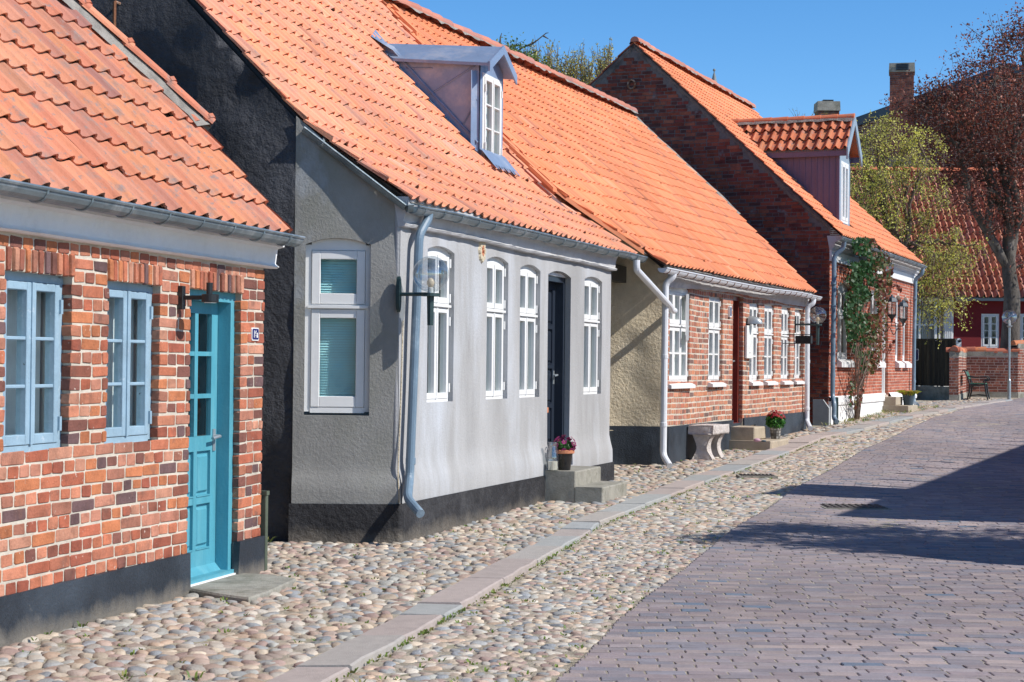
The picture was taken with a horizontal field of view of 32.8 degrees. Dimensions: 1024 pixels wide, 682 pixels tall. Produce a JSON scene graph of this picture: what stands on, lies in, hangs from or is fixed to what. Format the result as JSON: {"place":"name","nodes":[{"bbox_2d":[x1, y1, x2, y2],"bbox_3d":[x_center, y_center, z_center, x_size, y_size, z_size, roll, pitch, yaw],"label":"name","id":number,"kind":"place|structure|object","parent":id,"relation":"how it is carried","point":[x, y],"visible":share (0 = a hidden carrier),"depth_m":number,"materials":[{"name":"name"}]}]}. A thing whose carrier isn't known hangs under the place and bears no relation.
{"place":"outdoors","nodes":[
{"label":"outdoors","id":0,"kind":"place"},
{"bbox_2d":[0,398,1006,681],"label":"pavement","id":1,"kind":"structure","parent":0,"point":[460,560],"depth_m":11.19,"materials":[{"name":"stone"}]},
{"bbox_2d":[190,573,295,603],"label":"stone slab","id":2,"kind":"structure","parent":1,"relation":"on","point":[246,587],"depth_m":11.39,"materials":[{"name":"stone"}]},
{"bbox_2d":[22,405,938,681],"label":"weeds","id":3,"kind":"object","parent":1,"relation":"on","point":[570,547],"visible":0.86,"depth_m":11.49,"materials":[{"name":"green plant"}]},
{"bbox_2d":[544,466,626,502],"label":"door steps","id":4,"kind":"structure","parent":1,"relation":"on","point":[574,484],"depth_m":18.41,"materials":[{"name":"concrete"}]},
{"bbox_2d":[546,447,558,469],"bbox_3d":[0.431,1.221,18.438,0.132,0.300,0.132,1,-1,0],"label":"glass lantern","id":5,"kind":"object","parent":4,"relation":"on","point":[552,465],"visible":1,"depth_m":18.40,"materials":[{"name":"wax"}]},
{"bbox_2d":[553,435,576,469],"bbox_3d":[0.561,1.186,18.573,0.255,0.377,0.256,1,-1,0],"label":"flower pot","id":6,"kind":"object","parent":4,"relation":"on","point":[564,448],"visible":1,"depth_m":18.50,"materials":[{"name":"black plastic"}]},
{"bbox_2d":[688,424,728,460],"bbox_3d":[2.815,1.452,24.904,0.374,0.524,0.896,0,-1,22],"label":"stone bench","id":7,"kind":"object","parent":1,"relation":"on","point":[708,438],"visible":0.96,"depth_m":24.57,"materials":[{"name":"stone"}]},
{"bbox_2d":[736,473,777,478],"bbox_3d":[3.074,1.704,21.871,0.480,0.064,0.360,1,-1,0],"label":"drain cover","id":8,"kind":"object","parent":1,"relation":"on","point":[748,475],"visible":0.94,"depth_m":21.72,"materials":[{"name":"metal"}]},
{"bbox_2d":[729,426,787,450],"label":"door steps","id":9,"kind":"structure","parent":1,"relation":"on","point":[743,437],"depth_m":26.64,"materials":[{"name":"stone"}]},
{"bbox_2d":[754,438,765,441],"bbox_3d":[3.711,1.484,26.070,0.195,0.059,0.082,1,-1,0],"label":"garden ornament","id":10,"kind":"object","parent":9,"relation":"on","point":[757,440],"visible":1,"depth_m":26.05,"materials":[{"name":"pink stone"}]},
{"bbox_2d":[765,410,785,438],"bbox_3d":[4.139,1.306,27.312,0.351,0.455,0.337,1,-1,0],"label":"flower pot","id":11,"kind":"object","parent":9,"relation":"on","point":[775,422],"visible":1,"depth_m":27.23,"materials":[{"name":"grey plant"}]},
{"bbox_2d":[883,396,917,412],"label":"door steps","id":12,"kind":"structure","parent":1,"relation":"on","point":[892,404],"depth_m":38.26,"materials":[{"name":"concrete"}]},
{"bbox_2d":[896,390,920,404],"bbox_3d":[8.840,1.262,38.879,0.620,0.336,0.599,1,-1,0],"label":"planter","id":13,"kind":"object","parent":12,"relation":"on","point":[908,397],"visible":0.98,"depth_m":38.76,"materials":[{"name":"grey metal"}]},
{"bbox_2d":[962,370,989,399],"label":"park bench","id":14,"kind":"object","parent":1,"relation":"on","point":[971,384],"visible":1,"depth_m":46.97,"materials":[{"name":"black metal"}]},
{"bbox_2d":[0,397,1016,681],"bbox_3d":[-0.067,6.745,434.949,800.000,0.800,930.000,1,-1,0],"label":"ground","id":15,"kind":"structure","parent":0,"point":[408,651],"depth_m":10.38,"materials":[{"name":"grey stone"}]},
{"bbox_2d":[0,0,304,647],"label":"brick house","id":16,"kind":"structure","parent":15,"relation":"on","point":[132,198],"depth_m":10.62,"materials":[{"name":"brick"}]},
{"bbox_2d":[2,271,62,452],"bbox_3d":[-2.925,0.082,9.591,0.651,1.045,0.705,0,-1,15],"label":"window","id":17,"kind":"structure","parent":16,"relation":"in","point":[33,336],"depth_m":9.58,"materials":[{"name":"blue paint"}]},
{"bbox_2d":[104,281,152,443],"bbox_3d":[-2.638,0.096,10.654,0.651,1.040,0.704,0,-1,15],"label":"window","id":18,"kind":"structure","parent":16,"relation":"in","point":[130,312],"depth_m":10.64,"materials":[{"name":"blue paint"}]},
{"bbox_2d":[177,283,218,308],"bbox_3d":[-2.005,-0.286,11.092,0.280,0.170,0.109,0,-1,9],"label":"wall lamp","id":19,"kind":"object","parent":16,"relation":"attached to","point":[209,296],"visible":1,"depth_m":11.09,"materials":[{"name":"black metal"}]},
{"bbox_2d":[186,289,234,583],"bbox_3d":[-2.407,0.615,11.707,0.998,2.005,0.847,1,-1,0],"label":"door","id":20,"kind":"structure","parent":16,"relation":"in","point":[209,530],"depth_m":11.96,"materials":[{"name":"teal paint"}]},
{"bbox_2d":[250,327,258,340],"bbox_3d":[-1.817,-0.048,12.277,0.025,0.092,0.124,0,-1,15],"label":"house number","id":21,"kind":"object","parent":16,"relation":"attached to","point":[254,332],"visible":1,"depth_m":12.26,"materials":[{"name":"white ceramic"}]},
{"bbox_2d":[91,0,676,543],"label":"plastered house","id":22,"kind":"structure","parent":15,"relation":"on","point":[367,150],"depth_m":15.55,"materials":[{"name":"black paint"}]},
{"bbox_2d":[112,0,120,26],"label":"wall rod","id":23,"kind":"object","parent":22,"relation":"attached to","point":[115,2],"depth_m":14.94,"materials":[{"name":"metal"}]},
{"bbox_2d":[304,239,370,412],"bbox_3d":[-1.468,-0.138,14.962,0.590,1.494,0.676,1,-1,0],"label":"window","id":24,"kind":"structure","parent":22,"relation":"in","point":[338,271],"depth_m":14.67,"materials":[{"name":"white paint"}]},
{"bbox_2d":[396,256,448,324],"bbox_3d":[-0.749,-0.420,14.496,0.446,0.579,0.304,1,-1,0],"label":"globe wall lamp","id":25,"kind":"object","parent":22,"relation":"attached to","point":[430,295],"visible":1,"depth_m":14.48,"materials":[{"name":"black metal"}]},
{"bbox_2d":[427,246,450,401],"bbox_3d":[-0.968,-0.166,15.682,0.655,1.438,0.722,0,-1,18],"label":"window","id":26,"kind":"structure","parent":22,"relation":"in","point":[438,387],"depth_m":15.78,"materials":[{"name":"white paint"}]},
{"bbox_2d":[478,242,485,262],"bbox_3d":[-0.284,-0.861,16.629,0.022,0.242,0.195,0,-1,18],"label":"wall rosette","id":27,"kind":"object","parent":22,"relation":"attached to","point":[482,250],"depth_m":16.60,"materials":[{"name":"ceramic"}]},
{"bbox_2d":[482,72,502,157],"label":"dormer window","id":28,"kind":"structure","parent":22,"relation":"in","point":[492,93],"depth_m":20.15,"materials":[{"name":"white paint"}]},
{"bbox_2d":[486,257,505,398],"bbox_3d":[-0.472,-0.142,17.202,0.655,1.441,0.699,0,-1,18],"label":"window","id":29,"kind":"structure","parent":22,"relation":"in","point":[496,272],"depth_m":17.15,"materials":[{"name":"white paint"}]},
{"bbox_2d":[519,265,537,397],"bbox_3d":[-0.143,-0.116,18.210,0.655,1.419,0.731,0,-1,18],"label":"window","id":30,"kind":"structure","parent":22,"relation":"in","point":[528,278],"depth_m":18.18,"materials":[{"name":"white paint"}]},
{"bbox_2d":[547,272,564,465],"bbox_3d":[0.398,0.316,19.149,0.155,2.161,0.909,0,-1,18],"label":"door","id":31,"kind":"structure","parent":22,"relation":"in","point":[556,285],"depth_m":19.50,"materials":[{"name":"blue paint"}]},
{"bbox_2d":[564,277,599,393],"bbox_3d":[0.620,-0.081,20.547,0.655,1.425,0.823,0,-1,18],"label":"window","id":32,"kind":"structure","parent":22,"relation":"in","point":[591,314],"depth_m":20.56,"materials":[{"name":"white paint"}]},
{"bbox_2d":[496,32,552,68],"bbox_3d":[0.042,-2.445,37.032,1.592,8.268,1.502,0,-1,24],"label":"garden tree","id":33,"kind":"object","parent":15,"relation":"on","point":[512,46],"visible":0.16,"depth_m":36.99,"materials":[{"name":"green plant"}]},
{"bbox_2d":[524,35,577,77],"bbox_3d":[0.789,-2.711,40.094,1.605,8.703,1.744,1,-1,0],"label":"budding tree","id":34,"kind":"object","parent":15,"relation":"on","point":[557,68],"visible":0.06,"depth_m":39.96,"materials":[{"name":"green plant"}]},
{"bbox_2d":[562,42,598,84],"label":"budding tree","id":35,"kind":"object","parent":15,"relation":"on","point":[585,76],"visible":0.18,"depth_m":40.29,"materials":[{"name":"green plant"}]},
{"bbox_2d":[380,0,821,468],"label":"brick house","id":36,"kind":"structure","parent":15,"relation":"on","point":[623,172],"depth_m":25.63,"materials":[{"name":"ceramic"}]},
{"bbox_2d":[668,288,695,388],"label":"window","id":37,"kind":"structure","parent":36,"relation":"in","point":[678,347],"depth_m":24.41,"materials":[{"name":"white paint"}]},
{"bbox_2d":[707,296,726,386],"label":"window","id":38,"kind":"structure","parent":36,"relation":"in","point":[714,323],"depth_m":26.06,"materials":[{"name":"white paint"}]},
{"bbox_2d":[728,306,731,316],"bbox_3d":[3.332,-0.450,26.697,0.052,0.170,0.110,0,-1,22],"label":"house number","id":39,"kind":"object","parent":36,"relation":"attached to","point":[729,311],"visible":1,"depth_m":26.65,"materials":[{"name":"white ceramic"}]},
{"bbox_2d":[732,296,739,422],"bbox_3d":[3.415,0.293,27.297,0.155,2.079,0.720,0,-1,22],"label":"door","id":40,"kind":"structure","parent":36,"relation":"in","point":[735,371],"depth_m":27.56,"materials":[{"name":"red paint"}]},
{"bbox_2d":[745,325,752,362],"bbox_3d":[3.783,0.054,27.794,0.036,0.600,0.393,0,-1,22],"label":"sign board","id":41,"kind":"object","parent":36,"relation":"attached to","point":[748,341],"visible":1,"depth_m":27.70,"materials":[{"name":"white metal"}]},
{"bbox_2d":[739,303,762,385],"bbox_3d":[3.661,0.017,28.391,0.735,1.407,0.700,0,-1,22],"label":"window","id":42,"kind":"structure","parent":36,"relation":"in","point":[753,373],"depth_m":28.43,"materials":[{"name":"white paint"}]},
{"bbox_2d":[746,316,761,324],"bbox_3d":[3.875,-0.326,27.787,0.250,0.145,0.190,0,-1,22],"label":"wall lamp","id":43,"kind":"object","parent":36,"relation":"attached to","point":[753,320],"visible":1,"depth_m":27.73,"materials":[{"name":"metal"}]},
{"bbox_2d":[763,304,777,384],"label":"window","id":44,"kind":"structure","parent":36,"relation":"in","point":[768,312],"depth_m":29.26,"materials":[{"name":"white paint"}]},
{"bbox_2d":[780,307,793,384],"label":"window","id":45,"kind":"structure","parent":36,"relation":"in","point":[784,316],"depth_m":30.36,"materials":[{"name":"white paint"}]},
{"bbox_2d":[782,334,812,343],"bbox_3d":[4.916,-0.034,30.037,0.510,0.167,0.140,0,-1,22],"label":"hanging sign","id":46,"kind":"object","parent":36,"relation":"attached to","point":[803,339],"visible":1,"depth_m":29.95,"materials":[{"name":"black metal"}]},
{"bbox_2d":[794,309,804,383],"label":"window","id":47,"kind":"structure","parent":36,"relation":"in","point":[797,313],"depth_m":31.39,"materials":[{"name":"white paint"}]},
{"bbox_2d":[795,314,826,344],"bbox_3d":[5.284,-0.273,30.842,0.562,0.679,0.303,1,-1,5],"label":"globe wall lamp","id":48,"kind":"object","parent":36,"relation":"attached to","point":[817,325],"visible":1,"depth_m":30.81,"materials":[{"name":"black metal"}]},
{"bbox_2d":[590,37,616,76],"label":"budding tree","id":49,"kind":"object","parent":15,"relation":"on","point":[602,66],"visible":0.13,"depth_m":40.75,"materials":[{"name":"green plant"}]},
{"bbox_2d":[267,399,1011,681],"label":"kerb","id":50,"kind":"structure","parent":15,"relation":"on","point":[339,661],"depth_m":12.12,"materials":[{"name":"stone"}]},
{"bbox_2d":[588,36,926,425],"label":"brick house","id":51,"kind":"structure","parent":15,"relation":"on","point":[781,185],"depth_m":34.77,"materials":[{"name":"brick"}]},
{"bbox_2d":[814,100,840,227],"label":"chimney","id":52,"kind":"object","parent":51,"relation":"on","point":[826,107],"visible":0.05,"depth_m":55.74,"materials":[{"name":"concrete"}]},
{"bbox_2d":[841,161,848,224],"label":"dormer window","id":53,"kind":"structure","parent":51,"relation":"in","point":[844,166],"depth_m":35.47,"materials":[{"name":"white paint"}]},
{"bbox_2d":[837,283,854,366],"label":"window","id":54,"kind":"structure","parent":51,"relation":"in","point":[842,361],"depth_m":34.61,"materials":[{"name":"white paint"}]},
{"bbox_2d":[843,236,901,419],"bbox_3d":[7.346,-0.277,35.662,0.544,3.902,7.218,0,-1,22],"label":"climbing plant","id":55,"kind":"object","parent":51,"relation":"attached to","point":[865,333],"visible":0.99,"depth_m":34.58,"materials":[{"name":"green plant"}]},
{"bbox_2d":[870,291,885,367],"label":"window","id":56,"kind":"structure","parent":51,"relation":"in","point":[882,364],"depth_m":38.00,"materials":[{"name":"white paint"}]},
{"bbox_2d":[882,297,885,394],"bbox_3d":[8.198,0.077,38.821,0.155,2.280,0.805,0,-1,22],"label":"door","id":57,"kind":"structure","parent":51,"relation":"in","point":[883,369],"depth_m":39.08,"materials":[{"name":"white paint"}]},
{"bbox_2d":[878,295,896,330],"bbox_3d":[8.056,-0.599,37.462,0.506,0.792,0.241,0,-1,36],"label":"carriage lantern","id":58,"kind":"object","parent":51,"relation":"attached to","point":[892,298],"visible":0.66,"depth_m":37.33,"materials":[{"name":"black metal"}]},
{"bbox_2d":[886,300,907,334],"bbox_3d":[8.596,-0.525,38.787,0.506,0.792,0.241,0,-1,36],"label":"carriage lantern","id":59,"kind":"object","parent":51,"relation":"attached to","point":[903,304],"visible":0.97,"depth_m":38.67,"materials":[{"name":"black metal"}]},
{"bbox_2d":[895,297,904,367],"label":"window","id":60,"kind":"structure","parent":51,"relation":"in","point":[898,364],"depth_m":40.56,"materials":[{"name":"white paint"}]},
{"bbox_2d":[902,307,911,367],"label":"window","id":61,"kind":"structure","parent":51,"relation":"in","point":[907,364],"depth_m":41.49,"materials":[{"name":"white paint"}]},
{"bbox_2d":[850,109,1000,348],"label":"willow tree","id":62,"kind":"object","parent":15,"relation":"on","point":[891,222],"visible":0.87,"depth_m":47.10,"materials":[{"name":"green plant"}]},
{"bbox_2d":[830,63,1023,235],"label":"brick building","id":63,"kind":"structure","parent":15,"relation":"on","point":[883,111],"depth_m":70.67,"materials":[{"name":"red brick"}]},
{"bbox_2d":[889,62,914,166],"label":"chimney","id":64,"kind":"object","parent":63,"relation":"on","point":[898,72],"visible":0.38,"depth_m":65.69,"materials":[{"name":"brick"}]},
{"bbox_2d":[839,166,1023,386],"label":"red house","id":65,"kind":"structure","parent":15,"relation":"on","point":[984,328],"depth_m":54.01,"materials":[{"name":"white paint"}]},
{"bbox_2d":[981,314,998,347],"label":"window","id":66,"kind":"structure","parent":65,"relation":"in","point":[989,322],"depth_m":53.53,"materials":[{"name":"white paint"}]},
{"bbox_2d":[1020,314,1023,339],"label":"window","id":67,"kind":"structure","parent":65,"relation":"in","point":[1021,315],"depth_m":53.53,"materials":[{"name":"white paint"}]},
{"bbox_2d":[915,338,956,399],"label":"board fence","id":68,"kind":"object","parent":15,"relation":"on","point":[932,368],"visible":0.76,"depth_m":47.10,"materials":[{"name":"brown wood"}]},
{"bbox_2d":[916,349,918,360],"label":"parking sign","id":69,"kind":"object","parent":68,"relation":"attached to","point":[917,354],"visible":0.28,"depth_m":47.45,"materials":[{"name":"blue metal"}]},
{"bbox_2d":[878,2,1023,347],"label":"beech tree","id":70,"kind":"object","parent":15,"relation":"on","point":[1011,219],"visible":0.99,"depth_m":49.74,"materials":[{"name":"brown plant"}]},
{"bbox_2d":[956,338,960,346],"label":"gate post","id":71,"kind":"object","parent":15,"relation":"on","point":[958,342],"visible":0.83,"depth_m":51.45,"materials":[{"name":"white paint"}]},
{"bbox_2d":[946,340,1023,400],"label":"garden wall","id":72,"kind":"structure","parent":15,"relation":"on","point":[992,363],"depth_m":49.97,"materials":[{"name":"brick"}]},
{"bbox_2d":[1003,311,1011,398],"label":"street lamp","id":73,"kind":"object","parent":15,"relation":"on","point":[1009,326],"visible":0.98,"depth_m":47.68,"materials":[{"name":"metal"}]},
{"bbox_2d":[712,69,717,82],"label":"church spire","id":74,"kind":"structure","parent":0,"point":[714,76],"depth_m":130.18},
{"bbox_2d":[408,0,1023,117],"label":"sky","id":75,"kind":"structure","parent":0,"point":[779,56],"materials":[{"name":"blue"}]},
{"bbox_2d":[556,398,1023,681],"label":"road","id":76,"kind":"structure","parent":0,"point":[902,454],"depth_m":12.03,"materials":[{"name":"grey stone"}]},
{"bbox_2d":[821,503,891,509],"bbox_3d":[3.562,1.744,18.174,0.680,0.064,0.560,1,-1,0],"label":"drain cover","id":77,"kind":"object","parent":76,"relation":"on","point":[852,506],"visible":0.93,"depth_m":18.02,"materials":[{"name":"metal"}]}
]}

